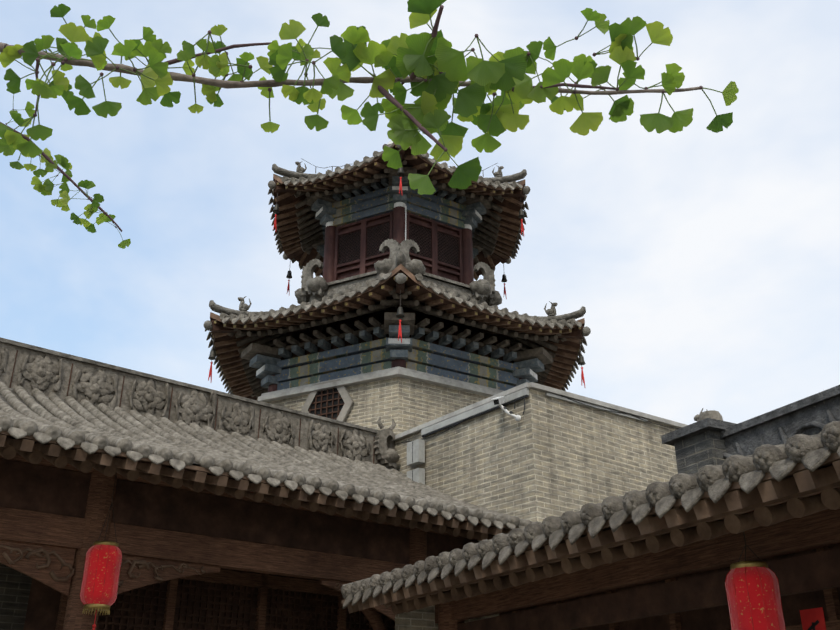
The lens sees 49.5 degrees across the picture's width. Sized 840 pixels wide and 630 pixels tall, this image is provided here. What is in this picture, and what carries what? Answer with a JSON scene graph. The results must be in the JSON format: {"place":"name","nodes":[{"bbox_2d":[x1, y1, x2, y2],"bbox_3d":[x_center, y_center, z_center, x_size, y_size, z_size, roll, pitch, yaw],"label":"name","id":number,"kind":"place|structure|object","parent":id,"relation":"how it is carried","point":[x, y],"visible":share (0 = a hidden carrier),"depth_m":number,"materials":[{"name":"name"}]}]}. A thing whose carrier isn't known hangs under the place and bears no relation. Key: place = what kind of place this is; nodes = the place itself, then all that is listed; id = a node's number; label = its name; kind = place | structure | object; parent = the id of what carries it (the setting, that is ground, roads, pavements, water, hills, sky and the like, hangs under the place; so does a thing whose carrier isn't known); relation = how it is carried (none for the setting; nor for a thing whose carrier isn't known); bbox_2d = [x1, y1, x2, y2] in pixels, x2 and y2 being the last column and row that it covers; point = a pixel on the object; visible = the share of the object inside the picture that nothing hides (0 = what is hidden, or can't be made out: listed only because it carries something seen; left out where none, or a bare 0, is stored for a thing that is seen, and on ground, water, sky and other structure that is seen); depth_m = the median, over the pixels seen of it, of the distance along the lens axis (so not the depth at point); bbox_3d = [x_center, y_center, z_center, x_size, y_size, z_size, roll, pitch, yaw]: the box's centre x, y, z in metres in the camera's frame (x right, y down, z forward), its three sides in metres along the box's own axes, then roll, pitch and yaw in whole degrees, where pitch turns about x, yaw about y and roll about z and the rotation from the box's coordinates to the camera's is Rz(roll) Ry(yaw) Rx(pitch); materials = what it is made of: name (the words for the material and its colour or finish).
{"place":"outdoors","nodes":[
{"label":"outdoors","id":0,"kind":"place"},
{"bbox_2d":[0,337,540,629],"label":"hall","id":1,"kind":"structure","parent":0,"point":[232,511],"depth_m":10.73,"materials":[{"name":"tile"}]},
{"bbox_2d":[80,472,121,629],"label":"lantern","id":2,"kind":"object","parent":1,"relation":"hanging from","point":[100,580],"visible":1,"depth_m":8.87,"materials":[{"name":"fabric"}]},
{"bbox_2d":[0,0,738,248],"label":"ginkgo","id":3,"kind":"object","parent":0,"point":[424,55],"depth_m":0.94,"materials":[{"name":"green plant"}]},
{"bbox_2d":[0,0,839,424],"label":"sky","id":4,"kind":"structure","parent":0,"point":[703,264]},
{"bbox_2d":[392,382,686,541],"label":"brick wall","id":5,"kind":"structure","parent":0,"point":[544,457],"depth_m":13.15,"materials":[{"name":"brick"}]},
{"bbox_2d":[401,388,679,483],"bbox_3d":[2.268,2.167,13.555,4.976,1.671,2.295,2,-25,-4],"label":"security camera and conduit","id":6,"kind":"object","parent":5,"relation":"attached to","point":[415,452],"visible":0.94,"depth_m":13.81,"materials":[{"name":"grey metal"}]},
{"bbox_2d":[341,421,839,629],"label":"side wing","id":7,"kind":"structure","parent":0,"point":[658,555],"depth_m":6.56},
{"bbox_2d":[661,385,839,474],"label":"roof ridge","id":8,"kind":"structure","parent":7,"relation":"on","point":[711,437],"depth_m":8.20,"materials":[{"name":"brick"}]},
{"bbox_2d":[725,532,785,629],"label":"lantern","id":9,"kind":"object","parent":7,"relation":"hanging from","point":[753,595],"visible":0.98,"depth_m":5.45,"materials":[{"name":"fabric"}]},
{"label":"courtyard ground","id":10,"kind":"structure","parent":0,"visible":0},
{"bbox_2d":[204,140,590,434],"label":"pagoda tower","id":11,"kind":"structure","parent":10,"relation":"on","point":[401,319],"depth_m":19.01,"materials":[{"name":"grey brick"}]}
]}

